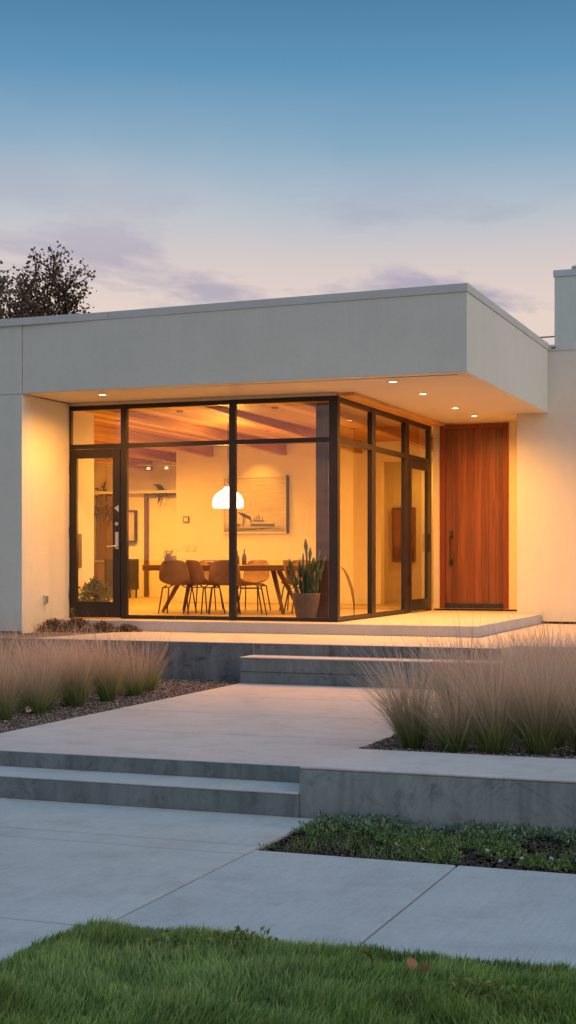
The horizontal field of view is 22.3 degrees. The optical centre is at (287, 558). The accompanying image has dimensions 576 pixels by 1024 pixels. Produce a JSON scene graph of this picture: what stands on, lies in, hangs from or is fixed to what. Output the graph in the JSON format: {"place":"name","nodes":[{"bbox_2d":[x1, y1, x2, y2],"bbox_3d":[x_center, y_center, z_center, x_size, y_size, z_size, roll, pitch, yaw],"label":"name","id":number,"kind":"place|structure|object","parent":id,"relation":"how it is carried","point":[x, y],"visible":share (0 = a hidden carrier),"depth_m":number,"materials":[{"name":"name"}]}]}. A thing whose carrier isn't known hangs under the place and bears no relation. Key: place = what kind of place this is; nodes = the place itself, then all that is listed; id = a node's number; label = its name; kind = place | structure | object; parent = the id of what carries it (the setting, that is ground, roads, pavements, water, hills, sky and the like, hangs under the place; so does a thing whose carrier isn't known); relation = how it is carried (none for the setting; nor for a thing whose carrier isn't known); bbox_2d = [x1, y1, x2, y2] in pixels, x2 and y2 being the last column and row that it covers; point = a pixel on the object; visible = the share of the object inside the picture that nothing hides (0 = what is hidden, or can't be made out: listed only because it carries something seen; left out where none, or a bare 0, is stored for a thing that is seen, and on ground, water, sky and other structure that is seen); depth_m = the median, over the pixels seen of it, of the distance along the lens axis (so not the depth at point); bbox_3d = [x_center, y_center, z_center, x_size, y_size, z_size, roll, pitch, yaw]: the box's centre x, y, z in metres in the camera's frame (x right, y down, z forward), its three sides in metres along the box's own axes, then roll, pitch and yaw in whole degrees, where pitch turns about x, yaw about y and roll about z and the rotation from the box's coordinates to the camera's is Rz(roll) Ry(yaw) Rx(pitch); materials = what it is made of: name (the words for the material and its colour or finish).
{"place":"outdoors","nodes":[
{"label":"outdoors","id":0,"kind":"place"},
{"bbox_2d":[0,630,111,637],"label":"gravel bed","id":1,"kind":"object","parent":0,"point":[36,634],"visible":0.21,"depth_m":19.43,"materials":[{"name":"gravel"}]},
{"bbox_2d":[37,618,71,632],"bbox_3d":[-3.228,0.914,20.052,0.492,0.227,0.458,0,0,-14],"label":"shrub","id":2,"kind":"object","parent":1,"relation":"on","point":[53,623],"visible":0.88,"depth_m":19.98,"materials":[{"name":"brown plant"}]},
{"bbox_2d":[57,616,96,631],"bbox_3d":[-2.861,0.898,19.964,0.544,0.250,0.594,0,0,21],"label":"shrub","id":3,"kind":"object","parent":1,"relation":"on","point":[71,624],"visible":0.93,"depth_m":19.92,"materials":[{"name":"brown plant"}]},
{"bbox_2d":[87,620,115,631],"bbox_3d":[-2.553,0.929,19.892,0.485,0.201,0.490,0,0,-44],"label":"shrub","id":4,"kind":"object","parent":1,"relation":"on","point":[102,625],"visible":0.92,"depth_m":19.88,"materials":[{"name":"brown plant"}]},
{"bbox_2d":[94,560,110,596],"bbox_3d":[-4.385,0.435,32.653,1.510,0.810,0.515,0,0,21],"label":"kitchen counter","id":5,"kind":"object","parent":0,"point":[99,568],"visible":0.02,"depth_m":32.32,"materials":[{"name":"brown wood"}]},
{"bbox_2d":[94,495,98,559],"bbox_3d":[-4.466,-0.708,33.065,0.330,1.465,0.190,0,0,21],"label":"tall cupboard","id":6,"kind":"object","parent":5,"relation":"on","point":[95,531],"visible":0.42,"depth_m":32.93,"materials":[{"name":"brown wood"}]},
{"bbox_2d":[0,678,239,732],"bbox_3d":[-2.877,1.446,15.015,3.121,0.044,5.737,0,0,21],"label":"gravel","id":7,"kind":"structure","parent":0,"point":[165,688],"depth_m":14.73,"materials":[{"name":"gravel"}]},
{"bbox_2d":[0,624,37,702],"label":"feather grass","id":8,"kind":"object","parent":7,"relation":"on","point":[10,670],"depth_m":14.21,"materials":[{"name":"beige plant"}]},
{"bbox_2d":[0,615,44,686],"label":"feather grass","id":9,"kind":"object","parent":7,"relation":"on","point":[13,656],"depth_m":15.05,"materials":[{"name":"beige plant"}]},
{"bbox_2d":[0,625,46,674],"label":"feather grass","id":10,"kind":"object","parent":7,"relation":"on","point":[1,647],"depth_m":16.33,"materials":[{"name":"beige plant"}]},
{"bbox_2d":[0,633,49,720],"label":"feather grass","id":11,"kind":"object","parent":7,"relation":"on","point":[7,707],"depth_m":13.05,"materials":[{"name":"beige plant"}]},
{"bbox_2d":[2,616,68,676],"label":"feather grass","id":12,"kind":"object","parent":7,"relation":"on","point":[36,649],"depth_m":15.59,"materials":[{"name":"beige plant"}]},
{"bbox_2d":[1,633,75,695],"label":"feather grass","id":13,"kind":"object","parent":7,"relation":"on","point":[40,659],"depth_m":14.70,"materials":[{"name":"beige plant"}]},
{"bbox_2d":[1,626,77,714],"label":"feather grass","id":14,"kind":"object","parent":7,"relation":"on","point":[38,704],"depth_m":13.59,"materials":[{"name":"beige plant"}]},
{"bbox_2d":[0,613,79,684],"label":"feather grass","id":15,"kind":"object","parent":7,"relation":"on","point":[25,645],"depth_m":16.75,"materials":[{"name":"beige plant"}]},
{"bbox_2d":[6,608,87,710],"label":"feather grass","id":16,"kind":"object","parent":7,"relation":"on","point":[50,681],"depth_m":13.98,"materials":[{"name":"beige plant"}]},
{"bbox_2d":[28,622,86,680],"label":"feather grass","id":17,"kind":"object","parent":7,"relation":"on","point":[63,652],"depth_m":15.30,"materials":[{"name":"beige plant"}]},
{"bbox_2d":[30,626,91,658],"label":"feather grass","id":18,"kind":"object","parent":7,"relation":"on","point":[64,644],"depth_m":17.33,"materials":[{"name":"beige plant"}]},
{"bbox_2d":[43,630,92,671],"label":"feather grass","id":19,"kind":"object","parent":7,"relation":"on","point":[74,653],"depth_m":16.18,"materials":[{"name":"beige plant"}]},
{"bbox_2d":[24,620,114,707],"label":"feather grass","id":20,"kind":"object","parent":7,"relation":"on","point":[76,695],"depth_m":14.25,"materials":[{"name":"beige plant"}]},
{"bbox_2d":[40,623,133,683],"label":"feather grass","id":21,"kind":"object","parent":7,"relation":"on","point":[85,650],"depth_m":16.91,"materials":[{"name":"beige plant"}]},
{"bbox_2d":[58,615,143,701],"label":"feather grass","id":22,"kind":"object","parent":7,"relation":"on","point":[107,688],"depth_m":14.81,"materials":[{"name":"beige plant"}]},
{"bbox_2d":[66,618,172,689],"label":"feather grass","id":23,"kind":"object","parent":7,"relation":"on","point":[113,655],"depth_m":15.93,"materials":[{"name":"beige plant"}]},
{"bbox_2d":[98,623,179,696],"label":"feather grass","id":24,"kind":"object","parent":7,"relation":"on","point":[137,688],"depth_m":15.38,"materials":[{"name":"beige plant"}]},
{"bbox_2d":[107,620,186,691],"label":"feather grass","id":25,"kind":"object","parent":7,"relation":"on","point":[153,684],"depth_m":15.97,"materials":[{"name":"beige plant"}]},
{"bbox_2d":[0,798,314,961],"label":"walkway","id":26,"kind":"structure","parent":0,"point":[64,865],"depth_m":8.40,"materials":[{"name":"concrete"}]},
{"bbox_2d":[163,549,177,559],"bbox_3d":[-1.891,-0.040,23.351,0.274,0.268,0.294,0,0,-7],"label":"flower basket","id":27,"kind":"object","parent":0,"point":[168,556],"visible":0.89,"depth_m":23.28,"materials":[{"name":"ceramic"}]},
{"bbox_2d":[0,683,442,782],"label":"path","id":28,"kind":"structure","parent":0,"point":[275,724],"depth_m":12.28,"materials":[{"name":"concrete"}]},
{"bbox_2d":[240,655,500,688],"bbox_3d":[0.966,1.332,16.424,3.087,0.416,0.443,0,0,21],"label":"entrance step","id":29,"kind":"object","parent":28,"relation":"on","point":[288,670],"visible":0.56,"depth_m":16.45,"materials":[{"name":"concrete"}]},
{"bbox_2d":[0,0,575,344],"label":"sky","id":30,"kind":"structure","parent":0,"point":[192,152],"materials":[{"name":"blue"}]},
{"bbox_2d":[36,624,575,668],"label":"terrace","id":31,"kind":"structure","parent":0,"point":[311,639],"depth_m":18.14,"materials":[{"name":"concrete"}]},
{"bbox_2d":[112,623,142,631],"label":"shrub","id":32,"kind":"object","parent":31,"relation":"on","point":[127,627],"visible":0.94,"depth_m":19.80,"materials":[{"name":"brown plant"}]},
{"bbox_2d":[54,610,540,637],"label":"landing slab","id":33,"kind":"structure","parent":31,"relation":"on","point":[377,626],"depth_m":19.49,"materials":[{"name":"concrete"}]},
{"bbox_2d":[69,607,75,617],"bbox_3d":[-2.995,0.760,20.304,0.095,0.186,0.092,0,0,21],"label":"sprout","id":34,"kind":"object","parent":33,"relation":"on","point":[72,611],"visible":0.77,"depth_m":20.30,"materials":[{"name":"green plant"}]},
{"bbox_2d":[115,850,575,968],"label":"sidewalk","id":35,"kind":"structure","parent":0,"point":[471,912],"depth_m":7.15,"materials":[{"name":"concrete"}]},
{"bbox_2d":[260,820,575,873],"bbox_3d":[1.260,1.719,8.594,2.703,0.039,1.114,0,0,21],"label":"mulch","id":36,"kind":"object","parent":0,"point":[505,862],"visible":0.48,"depth_m":8.59,"materials":[{"name":"brown soil"}]},
{"bbox_2d":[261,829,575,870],"bbox_3d":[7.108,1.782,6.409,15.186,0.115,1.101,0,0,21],"label":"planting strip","id":37,"kind":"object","parent":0,"point":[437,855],"visible":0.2,"depth_m":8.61,"materials":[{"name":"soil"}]},
{"bbox_2d":[257,810,575,871],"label":"ground cover","id":38,"kind":"object","parent":37,"relation":"on","point":[408,842],"visible":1,"depth_m":8.82,"materials":[{"name":"green plant"}]},
{"bbox_2d":[402,620,511,715],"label":"feather grass","id":39,"kind":"object","parent":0,"point":[445,662],"depth_m":12.30,"materials":[{"name":"beige plant"}]},
{"bbox_2d":[358,711,575,758],"bbox_3d":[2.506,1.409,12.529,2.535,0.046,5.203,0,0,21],"label":"gravel","id":40,"kind":"structure","parent":0,"point":[565,749],"depth_m":10.78,"materials":[{"name":"gravel"}]},
{"bbox_2d":[322,643,481,746],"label":"feather grass","id":41,"kind":"object","parent":40,"relation":"on","point":[407,693],"depth_m":11.32,"materials":[{"name":"beige plant"}]},
{"bbox_2d":[347,619,471,749],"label":"feather grass","id":42,"kind":"object","parent":40,"relation":"on","point":[405,729],"depth_m":10.78,"materials":[{"name":"beige plant"}]},
{"bbox_2d":[366,601,515,729],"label":"feather grass","id":43,"kind":"object","parent":40,"relation":"on","point":[449,669],"depth_m":11.79,"materials":[{"name":"beige plant"}]},
{"bbox_2d":[385,648,520,753],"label":"feather grass","id":44,"kind":"object","parent":40,"relation":"on","point":[452,739],"depth_m":10.61,"materials":[{"name":"beige plant"}]},
{"bbox_2d":[420,623,540,716],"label":"feather grass","id":45,"kind":"object","parent":40,"relation":"on","point":[487,665],"depth_m":12.66,"materials":[{"name":"beige plant"}]},
{"bbox_2d":[423,633,557,741],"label":"feather grass","id":46,"kind":"object","parent":40,"relation":"on","point":[495,682],"depth_m":11.08,"materials":[{"name":"beige plant"}]},
{"bbox_2d":[417,619,569,753],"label":"feather grass","id":47,"kind":"object","parent":40,"relation":"on","point":[496,742],"depth_m":10.52,"materials":[{"name":"beige plant"}]},
{"bbox_2d":[444,612,574,672],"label":"feather grass","id":48,"kind":"object","parent":40,"relation":"on","point":[510,639],"depth_m":14.08,"materials":[{"name":"beige plant"}]},
{"bbox_2d":[456,625,575,728],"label":"feather grass","id":49,"kind":"object","parent":40,"relation":"on","point":[508,670],"depth_m":12.08,"materials":[{"name":"beige plant"}]},
{"bbox_2d":[461,615,575,754],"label":"feather grass","id":50,"kind":"object","parent":40,"relation":"on","point":[536,735],"depth_m":10.44,"materials":[{"name":"beige plant"}]},
{"bbox_2d":[471,605,575,686],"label":"feather grass","id":51,"kind":"object","parent":40,"relation":"on","point":[521,649],"depth_m":13.40,"materials":[{"name":"beige plant"}]},
{"bbox_2d":[493,600,575,695],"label":"feather grass","id":52,"kind":"object","parent":40,"relation":"on","point":[543,640],"depth_m":14.46,"materials":[{"name":"beige plant"}]},
{"bbox_2d":[495,623,575,747],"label":"feather grass","id":53,"kind":"object","parent":40,"relation":"on","point":[560,743],"depth_m":10.91,"materials":[{"name":"beige plant"}]},
{"bbox_2d":[522,646,575,752],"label":"feather grass","id":54,"kind":"object","parent":40,"relation":"on","point":[569,720],"depth_m":10.45,"materials":[{"name":"beige plant"}]},
{"bbox_2d":[522,629,575,710],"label":"feather grass","id":55,"kind":"object","parent":40,"relation":"on","point":[560,669],"depth_m":11.25,"materials":[{"name":"beige plant"}]},
{"bbox_2d":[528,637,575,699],"bbox_3d":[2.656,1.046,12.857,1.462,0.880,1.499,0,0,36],"label":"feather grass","id":56,"kind":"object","parent":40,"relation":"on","point":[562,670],"depth_m":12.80,"materials":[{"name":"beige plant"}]},
{"bbox_2d":[542,632,575,734],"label":"feather grass","id":57,"kind":"object","parent":40,"relation":"on","point":[571,670],"depth_m":10.98,"materials":[{"name":"beige plant"}]},
{"bbox_2d":[544,632,575,682],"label":"feather grass","id":58,"kind":"object","parent":40,"relation":"on","point":[562,660],"depth_m":12.52,"materials":[{"name":"plant"}]},
{"bbox_2d":[432,625,560,693],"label":"feather grass","id":59,"kind":"object","parent":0,"point":[478,660],"depth_m":13.06,"materials":[{"name":"beige plant"}]},
{"bbox_2d":[436,620,574,738],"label":"feather grass","id":60,"kind":"object","parent":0,"point":[536,661],"depth_m":11.51,"materials":[{"name":"beige plant"}]},
{"bbox_2d":[472,611,575,698],"bbox_3d":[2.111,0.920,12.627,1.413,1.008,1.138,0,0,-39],"label":"feather grass","id":61,"kind":"object","parent":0,"point":[543,672],"depth_m":12.52,"materials":[{"name":"beige plant"}]},
{"bbox_2d":[523,629,575,715],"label":"feather grass","id":62,"kind":"object","parent":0,"point":[564,670],"depth_m":11.90,"materials":[{"name":"beige plant"}]},
{"bbox_2d":[524,624,575,696],"bbox_3d":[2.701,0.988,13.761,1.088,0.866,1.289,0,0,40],"label":"feather grass","id":63,"kind":"object","parent":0,"point":[558,653],"depth_m":13.82,"materials":[{"name":"beige plant"}]},
{"bbox_2d":[545,620,575,661],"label":"feather grass","id":64,"kind":"object","parent":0,"point":[562,638],"depth_m":14.36,"materials":[{"name":"plant"}]},
{"label":"ground","id":65,"kind":"structure","parent":0,"visible":0},
{"bbox_2d":[0,241,96,318],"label":"tree","id":66,"kind":"object","parent":65,"relation":"on","point":[29,304],"visible":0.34,"depth_m":41.47,"materials":[{"name":"green plant"}]},
{"bbox_2d":[0,751,299,817],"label":"front step","id":67,"kind":"object","parent":65,"relation":"on","point":[233,793],"visible":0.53,"depth_m":10.17,"materials":[{"name":"concrete"}]},
{"bbox_2d":[0,637,500,681],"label":"retaining wall","id":68,"kind":"structure","parent":65,"relation":"on","point":[215,661],"depth_m":17.33,"materials":[{"name":"concrete"}]},
{"bbox_2d":[0,269,575,633],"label":"house","id":69,"kind":"structure","parent":65,"relation":"on","point":[489,493],"depth_m":20.87,"materials":[{"name":"paint"}]},
{"bbox_2d":[43,595,47,603],"bbox_3d":[-3.352,0.560,20.222,0.050,0.120,0.070,0,0,21],"label":"outdoor outlet","id":70,"kind":"object","parent":69,"relation":"attached to","point":[45,599],"visible":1,"depth_m":20.19,"materials":[{"name":"metal"}]},
{"bbox_2d":[78,534,81,567],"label":"wall panel","id":71,"kind":"structure","parent":69,"relation":"attached to","point":[79,550],"depth_m":21.54,"materials":[{"name":"brown wood"}]},
{"bbox_2d":[69,448,120,617],"bbox_3d":[-2.748,-0.364,20.722,0.798,2.388,0.131,0,0,21],"label":"glass door","id":72,"kind":"structure","parent":69,"relation":"in","point":[83,608],"depth_m":20.71,"materials":[{"name":"brown metal"}]},
{"bbox_2d":[78,576,112,601],"bbox_3d":[-2.844,0.540,21.362,0.572,0.600,0.600,0,0,37],"label":"potted shrub","id":73,"kind":"object","parent":69,"relation":"on","point":[91,587],"visible":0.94,"depth_m":21.32,"materials":[{"name":"green plant"}]},
{"bbox_2d":[95,481,106,501],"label":"ledge plant","id":74,"kind":"object","parent":69,"relation":"on","point":[103,487],"visible":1,"depth_m":32.87,"materials":[{"name":"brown plant"}]},
{"bbox_2d":[94,505,112,521],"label":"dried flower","id":75,"kind":"object","parent":69,"relation":"attached to","point":[99,510],"visible":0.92,"depth_m":32.68,"materials":[{"name":"brown plant"}]},
{"bbox_2d":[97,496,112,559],"bbox_3d":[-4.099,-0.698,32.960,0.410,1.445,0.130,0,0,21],"label":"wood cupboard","id":76,"kind":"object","parent":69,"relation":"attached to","point":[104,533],"visible":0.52,"depth_m":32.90,"materials":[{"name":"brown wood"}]},
{"bbox_2d":[104,559,138,597],"bbox_3d":[-3.588,0.420,31.460,0.640,0.840,0.400,0,0,21],"label":"side cabinet","id":77,"kind":"object","parent":69,"relation":"on","point":[133,573],"visible":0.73,"depth_m":31.34,"materials":[{"name":"brown wood"}]},
{"bbox_2d":[129,510,136,541],"bbox_3d":[-3.579,-0.735,32.781,0.390,0.710,0.100,0,0,21],"label":"framed print","id":78,"kind":"object","parent":69,"relation":"attached to","point":[132,525],"visible":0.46,"depth_m":32.73},
{"bbox_2d":[136,464,175,469],"bbox_3d":[-2.909,-2.006,31.633,1.251,0.132,0.090,0,0,21],"label":"track light","id":79,"kind":"object","parent":69,"relation":"attached to","point":[148,468],"visible":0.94,"depth_m":31.63,"materials":[{"name":"metal"}]},
{"bbox_2d":[154,484,167,502],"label":"ledge plant","id":80,"kind":"object","parent":69,"relation":"on","point":[159,486],"visible":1,"depth_m":32.37,"materials":[{"name":"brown plant"}]},
{"bbox_2d":[158,560,196,613],"bbox_3d":[-1.706,0.427,22.427,0.495,0.831,0.537,0,0,13],"label":"dining chair","id":81,"kind":"object","parent":69,"relation":"on","point":[173,572],"visible":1,"depth_m":22.23,"materials":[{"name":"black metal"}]},
{"bbox_2d":[183,516,188,522],"bbox_3d":[-1.987,-0.770,28.494,0.130,0.120,0.028,0,0,21],"label":"thermostat","id":82,"kind":"object","parent":69,"relation":"attached to","point":[185,519],"visible":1,"depth_m":28.48,"materials":[{"name":"plastic"}]},
{"bbox_2d":[69,395,338,621],"bbox_3d":[-1.221,-0.669,20.209,4.050,3.022,0.070,0,0,21],"label":"window frame","id":83,"kind":"structure","parent":69,"relation":"in","point":[333,439],"depth_m":20.00,"materials":[{"name":"brown metal"}]},
{"bbox_2d":[183,560,225,613],"bbox_3d":[-1.318,0.427,22.498,0.537,0.831,0.495,0,0,-39],"label":"dining chair","id":84,"kind":"object","parent":69,"relation":"on","point":[196,573],"visible":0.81,"depth_m":22.31,"materials":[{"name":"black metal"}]},
{"bbox_2d":[188,560,222,609],"bbox_3d":[-1.353,0.427,24.180,0.495,0.831,0.537,0,0,13],"label":"dining chair","id":85,"kind":"object","parent":69,"relation":"on","point":[206,573],"visible":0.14,"depth_m":24.36,"materials":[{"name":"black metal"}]},
{"bbox_2d":[142,565,305,613],"bbox_3d":[-0.888,0.475,23.133,2.660,0.759,1.000,0,0,21],"label":"dining table","id":86,"kind":"object","parent":69,"relation":"on","point":[273,569],"visible":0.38,"depth_m":22.67,"materials":[{"name":"brown wood"}]},
{"bbox_2d":[242,549,245,564],"bbox_3d":[-0.692,-0.031,23.059,0.072,0.250,0.070,0,0,21],"label":"bottle","id":87,"kind":"object","parent":86,"relation":"on","point":[244,559],"visible":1,"depth_m":23.03,"materials":[{"name":"brown glass"}]},
{"bbox_2d":[208,560,240,614],"bbox_3d":[-0.971,0.427,22.292,0.495,0.831,0.537,0,0,-4],"label":"dining chair","id":88,"kind":"object","parent":69,"relation":"on","point":[219,572],"visible":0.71,"depth_m":22.09,"materials":[{"name":"black metal"}]},
{"bbox_2d":[212,484,242,507],"bbox_3d":[-0.956,-1.496,23.265,0.494,1.363,0.494,0,0,21],"label":"pendant lamp","id":89,"kind":"object","parent":69,"relation":"hanging from","point":[220,499],"visible":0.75,"depth_m":23.10,"materials":[{"name":"white metal"}]},
{"bbox_2d":[237,565,266,614],"bbox_3d":[-0.612,0.427,22.005,0.537,0.831,0.495,0,0,-9],"label":"dining chair","id":90,"kind":"object","parent":69,"relation":"on","point":[240,582],"visible":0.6,"depth_m":21.82,"materials":[{"name":"black metal"}]},
{"bbox_2d":[237,560,270,610],"bbox_3d":[-0.582,0.427,23.945,0.495,0.831,0.537,0,0,27],"label":"dining chair","id":91,"kind":"object","parent":69,"relation":"on","point":[256,576],"visible":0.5,"depth_m":24.12,"materials":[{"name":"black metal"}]},
{"bbox_2d":[223,475,288,533],"bbox_3d":[-0.626,-1.035,27.936,1.348,1.098,0.100,0,0,21],"label":"painting","id":92,"kind":"object","parent":69,"relation":"attached to","point":[264,508],"visible":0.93,"depth_m":27.89,"materials":[{"name":"paper"}]},
{"bbox_2d":[282,560,298,614],"bbox_3d":[0.182,0.427,22.250,0.537,0.831,0.495,0,0,16],"label":"dining chair","id":93,"kind":"object","parent":69,"relation":"on","point":[287,574],"visible":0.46,"depth_m":22.14,"materials":[{"name":"black metal"}]},
{"bbox_2d":[279,560,314,610],"bbox_3d":[0.164,0.427,23.666,0.495,0.831,0.537,0,0,17],"label":"dining chair","id":94,"kind":"object","parent":69,"relation":"on","point":[294,562],"visible":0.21,"depth_m":23.88,"materials":[{"name":"black metal"}]},
{"bbox_2d":[288,539,325,617],"bbox_3d":[0.266,0.280,20.323,0.460,1.121,0.430,0,0,-20],"label":"potted snake plant","id":95,"kind":"object","parent":69,"relation":"on","point":[306,599],"visible":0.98,"depth_m":20.26,"materials":[{"name":"plant"}]},
{"bbox_2d":[341,567,354,614],"bbox_3d":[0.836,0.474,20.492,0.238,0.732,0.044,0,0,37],"label":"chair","id":96,"kind":"object","parent":69,"relation":"on","point":[349,582],"visible":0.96,"depth_m":20.44,"materials":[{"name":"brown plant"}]},
{"bbox_2d":[339,397,431,621],"bbox_3d":[1.485,-0.669,21.815,0.070,3.022,4.833,0,0,21],"label":"window frame","id":97,"kind":"structure","parent":69,"relation":"in","point":[371,447],"depth_m":21.29,"materials":[{"name":"brown metal"}]},
{"bbox_2d":[392,507,415,561],"bbox_3d":[2.304,-0.480,29.001,0.480,1.080,0.050,0,0,21],"label":"hall picture","id":98,"kind":"object","parent":69,"relation":"attached to","point":[396,534],"visible":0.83,"depth_m":29.04,"materials":[{"name":"brown wood"}]},
{"bbox_2d":[409,460,430,611],"bbox_3d":[2.107,-0.362,23.368,0.095,2.380,1.197,0,0,21],"label":"glass door","id":99,"kind":"structure","parent":69,"relation":"in","point":[423,603],"depth_m":23.68,"materials":[{"name":"brown metal"}]},
{"bbox_2d":[440,423,508,608],"bbox_3d":[3.031,-0.700,23.814,1.139,3.006,0.134,0,0,21],"label":"entry door","id":100,"kind":"structure","parent":69,"relation":"in","point":[474,458],"depth_m":23.83,"materials":[{"name":"brown wood"}]},
{"bbox_2d":[300,748,575,836],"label":"planter wall","id":101,"kind":"structure","parent":65,"relation":"on","point":[437,790],"depth_m":9.38,"materials":[{"name":"concrete"}]},
{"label":"lawn soil","id":102,"kind":"structure","parent":0,"visible":0},
{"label":"lawn mound","id":103,"kind":"structure","parent":102,"relation":"on","visible":0},
{"bbox_2d":[139,929,197,952],"bbox_3d":[-0.470,1.630,6.145,0.259,0.134,0.213,0,0,21],"label":"weed clump","id":104,"kind":"object","parent":103,"relation":"on","point":[167,937],"visible":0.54,"depth_m":6.13,"materials":[{"name":"green plant"}]},
{"bbox_2d":[0,914,575,1023],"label":"lawn grass","id":105,"kind":"structure","parent":103,"relation":"on","point":[102,971],"depth_m":5.60,"materials":[{"name":"green plant"}]},
{"bbox_2d":[195,925,286,960],"bbox_3d":[-0.191,1.626,6.166,0.430,0.139,0.365,0,0,21],"label":"weed clump","id":106,"kind":"object","parent":105,"relation":"on","point":[218,933],"visible":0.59,"depth_m":6.16,"materials":[{"name":"green plant"}]},
{"bbox_2d":[407,956,417,969],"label":"fallen leaf","id":107,"kind":"object","parent":105,"relation":"on","point":[410,961],"visible":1,"depth_m":5.76,"materials":[{"name":"orange plant"}]},
{"bbox_2d":[421,963,429,972],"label":"fallen leaf","id":108,"kind":"object","parent":105,"relation":"on","point":[425,966],"visible":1,"depth_m":5.73,"materials":[{"name":"brown plant"}]},
{"bbox_2d":[438,972,527,1009],"bbox_3d":[0.717,1.627,5.472,0.288,0.135,0.286,0,0,-35],"label":"weed clump","id":109,"kind":"object","parent":103,"relation":"on","point":[493,984],"visible":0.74,"depth_m":5.47,"materials":[{"name":"green plant"}]}
]}

